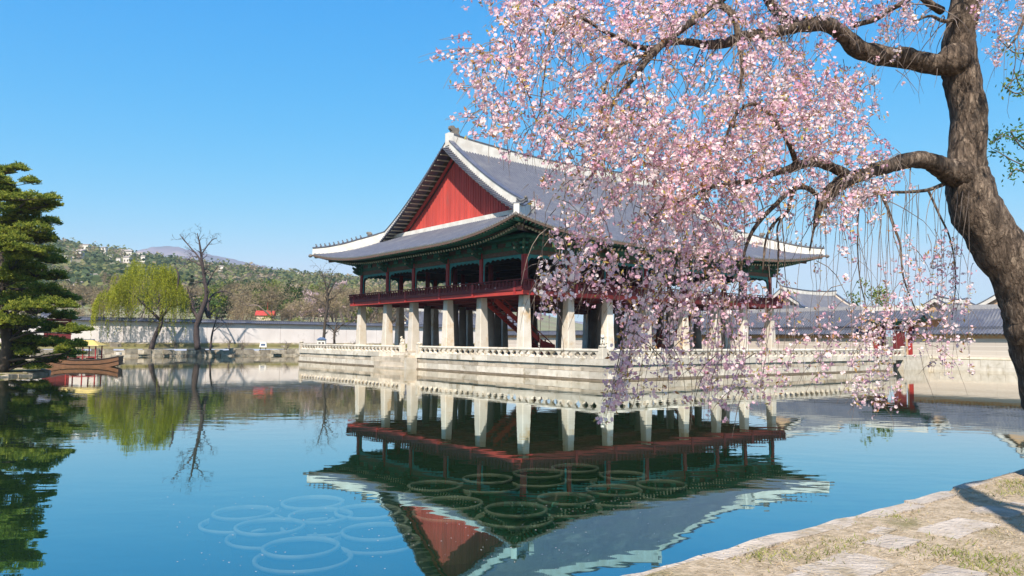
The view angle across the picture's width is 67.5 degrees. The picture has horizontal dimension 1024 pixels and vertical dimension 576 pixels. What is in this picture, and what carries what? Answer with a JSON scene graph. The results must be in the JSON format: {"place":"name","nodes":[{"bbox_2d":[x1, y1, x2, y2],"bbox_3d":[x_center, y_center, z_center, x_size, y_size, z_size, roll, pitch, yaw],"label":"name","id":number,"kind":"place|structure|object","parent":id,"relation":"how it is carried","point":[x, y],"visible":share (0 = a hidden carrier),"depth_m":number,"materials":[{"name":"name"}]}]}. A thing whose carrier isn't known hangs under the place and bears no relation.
{"place":"outdoors","nodes":[
{"label":"outdoors","id":0,"kind":"place"},
{"bbox_2d":[0,343,440,348],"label":"bank","id":1,"kind":"structure","parent":0,"point":[190,346],"depth_m":118.73,"materials":[{"name":"stone"}]},
{"bbox_2d":[89,258,191,348],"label":"willow tree","id":2,"kind":"object","parent":1,"relation":"on","point":[171,287],"visible":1,"depth_m":111.78,"materials":[{"name":"green plant"}]},
{"bbox_2d":[223,338,234,348],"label":"bare shrub","id":3,"kind":"object","parent":1,"relation":"on","point":[228,343],"visible":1,"depth_m":115.68,"materials":[{"name":"beige plant"}]},
{"bbox_2d":[0,315,474,344],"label":"palace wall","id":4,"kind":"structure","parent":1,"relation":"on","point":[139,330],"depth_m":124.22,"materials":[{"name":"stone"}]},
{"bbox_2d":[40,312,71,338],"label":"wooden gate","id":5,"kind":"structure","parent":4,"relation":"attached to","point":[68,336],"depth_m":109.63,"materials":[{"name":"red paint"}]},
{"bbox_2d":[57,322,67,338],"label":"door","id":6,"kind":"structure","parent":5,"relation":"in","point":[60,335],"depth_m":109.94,"materials":[{"name":"red paint"}]},
{"bbox_2d":[109,342,378,346],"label":"stone edging","id":7,"kind":"object","parent":1,"relation":"on","point":[116,344],"visible":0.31,"depth_m":115.26,"materials":[{"name":"stone"}]},
{"bbox_2d":[259,342,266,349],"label":"sign board","id":8,"kind":"object","parent":1,"relation":"on","point":[263,344],"visible":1,"depth_m":118.66,"materials":[{"name":"paint"}]},
{"bbox_2d":[135,246,582,323],"bbox_3d":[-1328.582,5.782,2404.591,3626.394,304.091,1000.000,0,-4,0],"label":"mountain","id":9,"kind":"structure","parent":0,"point":[171,250],"depth_m":2476.64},
{"bbox_2d":[9,257,905,346],"bbox_3d":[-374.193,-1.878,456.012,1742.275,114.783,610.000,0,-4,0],"label":"hills","id":10,"kind":"structure","parent":0,"point":[548,324],"depth_m":238.60,"materials":[{"name":"plant"}]},
{"bbox_2d":[58,280,82,309],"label":"bare tree","id":11,"kind":"object","parent":10,"relation":"on","point":[71,286],"visible":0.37,"depth_m":198.50,"materials":[{"name":"brown plant"}]},
{"bbox_2d":[61,302,89,321],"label":"bare tree","id":12,"kind":"object","parent":10,"relation":"on","point":[80,312],"visible":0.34,"depth_m":151.06,"materials":[{"name":"brown plant"}]},
{"bbox_2d":[64,284,93,313],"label":"bare tree","id":13,"kind":"object","parent":10,"relation":"on","point":[83,293],"visible":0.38,"depth_m":177.63,"materials":[{"name":"brown plant"}]},
{"bbox_2d":[71,249,87,258],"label":"hill house","id":14,"kind":"structure","parent":10,"relation":"on","point":[81,257],"depth_m":490.32,"materials":[{"name":"white concrete"}]},
{"bbox_2d":[75,283,99,310],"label":"bare tree","id":15,"kind":"object","parent":10,"relation":"on","point":[88,288],"visible":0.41,"depth_m":224.44,"materials":[{"name":"brown plant"}]},
{"bbox_2d":[70,280,106,309],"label":"bare tree","id":16,"kind":"object","parent":10,"relation":"on","point":[89,289],"visible":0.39,"depth_m":207.29,"materials":[{"name":"brown plant"}]},
{"bbox_2d":[82,293,125,316],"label":"bare tree","id":17,"kind":"object","parent":10,"relation":"on","point":[91,302],"visible":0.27,"depth_m":146.31,"materials":[{"name":"brown plant"}]},
{"bbox_2d":[100,272,117,288],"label":"bare tree","id":18,"kind":"object","parent":10,"relation":"on","point":[104,277],"visible":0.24,"depth_m":257.09,"materials":[{"name":"brown plant"}]},
{"bbox_2d":[90,283,142,316],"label":"bare tree","id":19,"kind":"object","parent":10,"relation":"on","point":[120,297],"visible":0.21,"depth_m":150.68,"materials":[{"name":"brown plant"}]},
{"bbox_2d":[106,275,137,285],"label":"leafy tree","id":20,"kind":"object","parent":10,"relation":"on","point":[108,278],"visible":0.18,"depth_m":252.45,"materials":[{"name":"green plant"}]},
{"bbox_2d":[102,276,144,311],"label":"bare tree","id":21,"kind":"object","parent":10,"relation":"on","point":[115,283],"visible":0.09,"depth_m":197.59,"materials":[{"name":"brown plant"}]},
{"bbox_2d":[121,249,132,256],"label":"hill house","id":22,"kind":"structure","parent":10,"relation":"on","point":[128,252],"depth_m":578.58,"materials":[{"name":"white concrete"}]},
{"bbox_2d":[123,256,132,262],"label":"hill house","id":23,"kind":"structure","parent":10,"relation":"on","point":[126,259],"depth_m":514.98,"materials":[{"name":"white concrete"}]},
{"bbox_2d":[107,286,153,317],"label":"bare tree","id":24,"kind":"object","parent":10,"relation":"on","point":[130,296],"visible":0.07,"depth_m":162.50,"materials":[{"name":"brown plant"}]},
{"bbox_2d":[136,285,161,317],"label":"leafy tree","id":25,"kind":"object","parent":10,"relation":"on","point":[142,313],"visible":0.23,"depth_m":162.65,"materials":[{"name":"green plant"}]},
{"bbox_2d":[141,289,177,317],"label":"leafy tree","id":26,"kind":"object","parent":10,"relation":"on","point":[158,310],"visible":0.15,"depth_m":172.81,"materials":[{"name":"green plant"}]},
{"bbox_2d":[165,297,196,318],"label":"leafy tree","id":27,"kind":"object","parent":10,"relation":"on","point":[185,309],"visible":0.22,"depth_m":175.25,"materials":[{"name":"green plant"}]},
{"bbox_2d":[182,275,199,311],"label":"conifer","id":28,"kind":"object","parent":10,"relation":"on","point":[191,281],"visible":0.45,"depth_m":229.84,"materials":[{"name":"green plant"}]},
{"bbox_2d":[183,283,203,316],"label":"bare tree","id":29,"kind":"object","parent":10,"relation":"on","point":[197,290],"visible":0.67,"depth_m":215.96,"materials":[{"name":"brown plant"}]},
{"bbox_2d":[194,286,226,318],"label":"leafy tree","id":30,"kind":"object","parent":10,"relation":"on","point":[217,295],"visible":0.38,"depth_m":163.29,"materials":[{"name":"green plant"}]},
{"bbox_2d":[203,282,224,308],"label":"leafy tree","id":31,"kind":"object","parent":10,"relation":"on","point":[216,289],"visible":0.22,"depth_m":200.02,"materials":[{"name":"green plant"}]},
{"bbox_2d":[201,283,229,319],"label":"leafy tree","id":32,"kind":"object","parent":10,"relation":"on","point":[216,297],"visible":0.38,"depth_m":171.29,"materials":[{"name":"green plant"}]},
{"bbox_2d":[214,292,228,319],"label":"conifer","id":33,"kind":"object","parent":10,"relation":"on","point":[221,312],"visible":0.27,"depth_m":182.85,"materials":[{"name":"green plant"}]},
{"bbox_2d":[222,277,246,290],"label":"leafy tree","id":34,"kind":"object","parent":10,"relation":"on","point":[230,282],"visible":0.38,"depth_m":257.88,"materials":[{"name":"green plant"}]},
{"bbox_2d":[222,289,249,319],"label":"leafy tree","id":35,"kind":"object","parent":10,"relation":"on","point":[229,302],"visible":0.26,"depth_m":180.95,"materials":[{"name":"green plant"}]},
{"bbox_2d":[226,304,246,319],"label":"bare tree","id":36,"kind":"object","parent":10,"relation":"on","point":[234,313],"visible":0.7,"depth_m":149.59,"materials":[{"name":"brown plant"}]},
{"bbox_2d":[225,279,252,292],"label":"bare tree","id":37,"kind":"object","parent":10,"relation":"on","point":[235,285],"visible":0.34,"depth_m":232.94,"materials":[{"name":"brown plant"}]},
{"bbox_2d":[217,285,260,318],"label":"bare tree","id":38,"kind":"object","parent":10,"relation":"on","point":[228,297],"visible":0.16,"depth_m":194.29,"materials":[{"name":"brown plant"}]},
{"bbox_2d":[225,283,255,319],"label":"bare tree","id":39,"kind":"object","parent":10,"relation":"on","point":[254,301],"visible":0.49,"depth_m":165.40,"materials":[{"name":"brown plant"}]},
{"bbox_2d":[227,301,257,319],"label":"bare tree","id":40,"kind":"object","parent":10,"relation":"on","point":[245,311],"visible":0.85,"depth_m":149.00,"materials":[{"name":"brown plant"}]},
{"bbox_2d":[22,237,465,319],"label":"woods","id":41,"kind":"object","parent":10,"relation":"on","point":[96,263],"visible":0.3,"depth_m":437.50,"materials":[{"name":"plant"}]},
{"bbox_2d":[233,303,259,319],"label":"bare tree","id":42,"kind":"object","parent":10,"relation":"on","point":[254,309],"visible":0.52,"depth_m":159.99,"materials":[{"name":"brown plant"}]},
{"bbox_2d":[219,282,285,320],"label":"bare tree","id":43,"kind":"object","parent":10,"relation":"on","point":[241,300],"visible":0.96,"depth_m":151.26,"materials":[{"name":"brown plant"}]},
{"bbox_2d":[245,278,270,288],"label":"bare tree","id":44,"kind":"object","parent":10,"relation":"on","point":[260,284],"visible":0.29,"depth_m":220.28,"materials":[{"name":"brown plant"}]},
{"bbox_2d":[249,300,270,319],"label":"leafy tree","id":45,"kind":"object","parent":10,"relation":"on","point":[264,308],"visible":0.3,"depth_m":168.78,"materials":[{"name":"green plant"}]},
{"bbox_2d":[233,284,290,319],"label":"bare tree","id":46,"kind":"object","parent":10,"relation":"on","point":[245,292],"visible":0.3,"depth_m":170.43,"materials":[{"name":"brown plant"}]},
{"bbox_2d":[245,291,278,319],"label":"leafy tree","id":47,"kind":"object","parent":10,"relation":"on","point":[256,303],"visible":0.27,"depth_m":174.17,"materials":[{"name":"green plant"}]},
{"bbox_2d":[251,290,273,310],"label":"bare tree","id":48,"kind":"object","parent":10,"relation":"on","point":[260,297],"visible":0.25,"depth_m":170.25,"materials":[{"name":"brown plant"}]},
{"bbox_2d":[246,281,279,310],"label":"bare tree","id":49,"kind":"object","parent":10,"relation":"on","point":[261,288],"visible":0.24,"depth_m":202.45,"materials":[{"name":"brown plant"}]},
{"bbox_2d":[255,305,275,320],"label":"red building","id":50,"kind":"structure","parent":10,"relation":"on","point":[261,315],"depth_m":157.06,"materials":[{"name":"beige paint"}]},
{"bbox_2d":[251,280,281,308],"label":"leafy tree","id":51,"kind":"object","parent":10,"relation":"on","point":[264,289],"visible":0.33,"depth_m":192.60,"materials":[{"name":"green plant"}]},
{"bbox_2d":[262,313,278,320],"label":"leafy tree","id":52,"kind":"object","parent":10,"relation":"on","point":[269,317],"visible":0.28,"depth_m":150.59,"materials":[{"name":"green plant"}]},
{"bbox_2d":[265,278,281,320],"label":"leafy tree","id":53,"kind":"object","parent":10,"relation":"on","point":[270,284],"visible":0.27,"depth_m":220.00,"materials":[{"name":"green plant"}]},
{"bbox_2d":[256,294,300,320],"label":"leafy tree","id":54,"kind":"object","parent":10,"relation":"on","point":[283,305],"visible":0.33,"depth_m":170.59,"materials":[{"name":"green plant"}]},
{"bbox_2d":[265,307,295,320],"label":"bare tree","id":55,"kind":"object","parent":10,"relation":"on","point":[285,314],"visible":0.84,"depth_m":155.30,"materials":[{"name":"brown plant"}]},
{"bbox_2d":[275,292,302,320],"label":"leafy tree","id":56,"kind":"object","parent":10,"relation":"on","point":[297,295],"visible":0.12,"depth_m":176.66,"materials":[{"name":"green plant"}]},
{"bbox_2d":[274,280,306,318],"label":"leafy tree","id":57,"kind":"object","parent":10,"relation":"on","point":[291,289],"visible":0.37,"depth_m":183.74,"materials":[{"name":"green plant"}]},
{"bbox_2d":[283,298,320,320],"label":"bare tree","id":58,"kind":"object","parent":10,"relation":"on","point":[306,310],"visible":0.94,"depth_m":152.01,"materials":[{"name":"brown plant"}]},
{"bbox_2d":[287,301,316,320],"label":"blossom tree","id":59,"kind":"object","parent":10,"relation":"on","point":[303,312],"visible":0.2,"depth_m":168.16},
{"bbox_2d":[282,289,336,321],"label":"bare tree","id":60,"kind":"object","parent":10,"relation":"on","point":[295,300],"visible":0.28,"depth_m":161.86,"materials":[{"name":"brown plant"}]},
{"bbox_2d":[302,290,328,321],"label":"blossom tree","id":61,"kind":"object","parent":10,"relation":"on","point":[309,299],"visible":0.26,"depth_m":164.21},
{"bbox_2d":[309,282,325,316],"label":"leafy tree","id":62,"kind":"object","parent":10,"relation":"on","point":[311,286],"visible":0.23,"depth_m":240.77,"materials":[{"name":"green plant"}]},
{"bbox_2d":[297,280,349,321],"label":"bare tree","id":63,"kind":"object","parent":10,"relation":"on","point":[339,288],"visible":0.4,"depth_m":190.97,"materials":[{"name":"brown plant"}]},
{"bbox_2d":[302,284,346,321],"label":"bare tree","id":64,"kind":"object","parent":10,"relation":"on","point":[314,295],"visible":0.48,"depth_m":159.99,"materials":[{"name":"brown plant"}]},
{"bbox_2d":[313,286,348,321],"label":"bare tree","id":65,"kind":"object","parent":10,"relation":"on","point":[323,299],"visible":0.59,"depth_m":152.23,"materials":[{"name":"brown plant"}]},
{"bbox_2d":[324,300,350,321],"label":"bare tree","id":66,"kind":"object","parent":10,"relation":"on","point":[344,309],"visible":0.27,"depth_m":173.40,"materials":[{"name":"brown plant"}]},
{"bbox_2d":[342,307,372,322],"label":"leafy tree","id":67,"kind":"object","parent":10,"relation":"on","point":[369,310],"visible":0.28,"depth_m":151.58,"materials":[{"name":"green plant"}]},
{"bbox_2d":[336,281,384,322],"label":"bare tree","id":68,"kind":"object","parent":10,"relation":"on","point":[348,301],"visible":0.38,"depth_m":148.21,"materials":[{"name":"brown plant"}]},
{"bbox_2d":[366,307,382,322],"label":"bare tree","id":69,"kind":"object","parent":10,"relation":"on","point":[373,312],"visible":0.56,"depth_m":153.04,"materials":[{"name":"brown plant"}]},
{"bbox_2d":[359,281,406,322],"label":"bare tree","id":70,"kind":"object","parent":10,"relation":"on","point":[370,320],"visible":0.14,"depth_m":152.90,"materials":[{"name":"brown plant"}]},
{"bbox_2d":[392,285,407,318],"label":"bare tree","id":71,"kind":"object","parent":10,"relation":"on","point":[395,308],"visible":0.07,"depth_m":153.14,"materials":[{"name":"brown plant"}]},
{"bbox_2d":[0,356,1023,575],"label":"water","id":72,"kind":"structure","parent":0,"point":[148,466],"depth_m":16.75,"materials":[{"name":"blue liquid"}]},
{"bbox_2d":[0,368,50,377],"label":"islet","id":73,"kind":"object","parent":72,"relation":"in","point":[19,372],"visible":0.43,"depth_m":53.76,"materials":[{"name":"stone"}]},
{"bbox_2d":[0,160,94,372],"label":"pine tree","id":74,"kind":"object","parent":73,"relation":"on","point":[29,224],"visible":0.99,"depth_m":52.79,"materials":[{"name":"plant"}]},
{"bbox_2d":[46,339,123,366],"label":"wooden boat","id":75,"kind":"object","parent":72,"relation":"on","point":[77,361],"visible":0.71,"depth_m":70.61,"materials":[{"name":"brown wood"}]},
{"bbox_2d":[299,349,887,380],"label":"stone terrace","id":76,"kind":"structure","parent":72,"relation":"in","point":[578,368],"depth_m":63.50,"materials":[{"name":"stone"}]},
{"bbox_2d":[299,341,404,351],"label":"stone balustrade","id":77,"kind":"object","parent":76,"relation":"on","point":[400,346],"visible":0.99,"depth_m":81.52,"materials":[{"name":"stone"}]},
{"bbox_2d":[416,342,606,358],"bbox_3d":[-1.228,4.939,61.731,0.560,0.980,24.690,3,-5,-38],"label":"stone balustrade","id":78,"kind":"object","parent":76,"relation":"on","point":[600,352],"visible":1,"depth_m":59.49,"materials":[{"name":"stone"}]},
{"bbox_2d":[600,335,604,344],"bbox_3d":[6.179,3.523,52.263,0.342,0.704,0.684,0,-4,8],"label":"guardian statue","id":79,"kind":"object","parent":78,"relation":"on","point":[602,341],"visible":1,"depth_m":52.05,"materials":[{"name":"stone"}]},
{"bbox_2d":[308,125,829,355],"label":"pavilion","id":80,"kind":"structure","parent":76,"relation":"on","point":[463,213],"depth_m":75.16,"materials":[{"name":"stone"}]},
{"bbox_2d":[607,346,887,358],"bbox_3d":[21.863,5.294,64.371,38.984,0.980,0.560,3,-5,-38],"label":"stone balustrade","id":81,"kind":"object","parent":76,"relation":"on","point":[752,351],"visible":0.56,"depth_m":62.57,"materials":[{"name":"stone"}]},
{"bbox_2d":[0,0,1023,350],"label":"sky","id":82,"kind":"structure","parent":0,"point":[278,129],"materials":[{"name":"blue"}]},
{"bbox_2d":[622,469,1023,575],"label":"bank","id":83,"kind":"structure","parent":0,"point":[957,524],"depth_m":6.05,"materials":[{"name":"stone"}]},
{"bbox_2d":[418,0,1023,435],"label":"cherry tree","id":84,"kind":"object","parent":83,"relation":"on","point":[982,220],"visible":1,"depth_m":6.53,"materials":[{"name":"pink plant"}]},
{"bbox_2d":[987,32,1023,186],"bbox_3d":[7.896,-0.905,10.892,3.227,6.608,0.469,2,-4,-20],"label":"young tree","id":85,"kind":"object","parent":83,"relation":"on","point":[1007,136],"visible":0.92,"depth_m":10.60,"materials":[{"name":"green plant"}]},
{"bbox_2d":[760,348,1010,556],"bbox_3d":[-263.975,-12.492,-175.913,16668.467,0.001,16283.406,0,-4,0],"label":"ground","id":86,"kind":"structure","parent":0,"point":[776,555],"depth_m":5.77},
{"bbox_2d":[26,348,341,356],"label":"stone embankment","id":87,"kind":"structure","parent":86,"relation":"on","point":[135,352],"depth_m":115.73,"materials":[{"name":"stone"}]},
{"bbox_2d":[171,225,235,349],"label":"bare tree","id":88,"kind":"object","parent":86,"relation":"on","point":[199,317],"visible":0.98,"depth_m":113.38,"materials":[{"name":"brown plant"}]},
{"bbox_2d":[191,292,224,318],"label":"leafy tree","id":89,"kind":"object","parent":86,"relation":"on","point":[213,303],"visible":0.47,"depth_m":148.06,"materials":[{"name":"green plant"}]},
{"bbox_2d":[209,308,230,349],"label":"bare tree","id":90,"kind":"object","parent":86,"relation":"on","point":[211,338],"visible":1,"depth_m":116.20,"materials":[{"name":"brown plant"}]},
{"bbox_2d":[316,337,326,348],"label":"hut","id":91,"kind":"object","parent":86,"relation":"on","point":[321,340],"visible":0.52,"depth_m":111.14,"materials":[{"name":"paint"}]},
{"bbox_2d":[301,260,350,337],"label":"bare tree","id":92,"kind":"object","parent":86,"relation":"on","point":[327,305],"visible":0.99,"depth_m":120.44,"materials":[{"name":"plant"}]},
{"bbox_2d":[320,313,350,343],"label":"bare tree","id":93,"kind":"object","parent":86,"relation":"on","point":[334,333],"visible":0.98,"depth_m":121.81,"materials":[{"name":"plant"}]},
{"bbox_2d":[379,308,517,330],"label":"palace hall","id":94,"kind":"structure","parent":86,"relation":"on","point":[421,317],"depth_m":158.04,"materials":[{"name":"tile"}]},
{"bbox_2d":[624,305,884,330],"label":"palace gallery","id":95,"kind":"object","parent":86,"relation":"on","point":[841,312],"visible":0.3,"depth_m":101.17,"materials":[{"name":"paint"}]},
{"bbox_2d":[508,327,1010,359],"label":"brick wall","id":96,"kind":"structure","parent":86,"relation":"on","point":[991,344],"depth_m":85.49,"materials":[{"name":"stone"}]},
{"bbox_2d":[752,285,850,309],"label":"palace hall","id":97,"kind":"structure","parent":86,"relation":"on","point":[804,298],"depth_m":112.81,"materials":[{"name":"tile"}]},
{"bbox_2d":[852,277,898,306],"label":"leafy tree","id":98,"kind":"object","parent":86,"relation":"on","point":[874,293],"visible":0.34,"depth_m":117.64,"materials":[{"name":"green plant"}]},
{"bbox_2d":[873,290,890,306],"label":"leafy tree","id":99,"kind":"object","parent":86,"relation":"on","point":[881,303],"visible":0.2,"depth_m":121.45,"materials":[{"name":"green plant"}]},
{"bbox_2d":[856,306,931,354],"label":"palace gate","id":100,"kind":"structure","parent":86,"relation":"on","point":[899,317],"depth_m":86.72,"materials":[{"name":"red paint"}]},
{"bbox_2d":[879,331,885,354],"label":"door","id":101,"kind":"structure","parent":100,"relation":"in","point":[884,336],"depth_m":89.67,"materials":[{"name":"red paint"}]},
{"bbox_2d":[893,330,904,354],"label":"door","id":102,"kind":"structure","parent":100,"relation":"in","point":[900,342],"depth_m":86.55,"materials":[{"name":"red paint"}]},
{"bbox_2d":[888,355,928,369],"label":"stone bridge","id":103,"kind":"structure","parent":86,"relation":"on","point":[913,363],"depth_m":79.59,"materials":[{"name":"stone"}]},
{"bbox_2d":[888,346,905,355],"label":"stone balustrade","id":104,"kind":"object","parent":103,"relation":"on","point":[902,350],"visible":0.63,"depth_m":78.75,"materials":[{"name":"stone"}]},
{"bbox_2d":[906,295,975,354],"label":"palace hall","id":105,"kind":"structure","parent":86,"relation":"on","point":[938,320],"depth_m":104.63,"materials":[{"name":"tile"}]},
{"bbox_2d":[937,304,1002,326],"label":"palace gallery","id":106,"kind":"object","parent":86,"relation":"on","point":[988,315],"visible":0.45,"depth_m":84.98,"materials":[{"name":"paint"}]},
{"bbox_2d":[946,294,996,310],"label":"palace hall","id":107,"kind":"structure","parent":86,"relation":"on","point":[991,300],"depth_m":95.93,"materials":[{"name":"tile"}]},
{"bbox_2d":[928,359,1015,371],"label":"stone embankment","id":108,"kind":"structure","parent":86,"relation":"on","point":[994,365],"depth_m":78.20,"materials":[{"name":"stone"}]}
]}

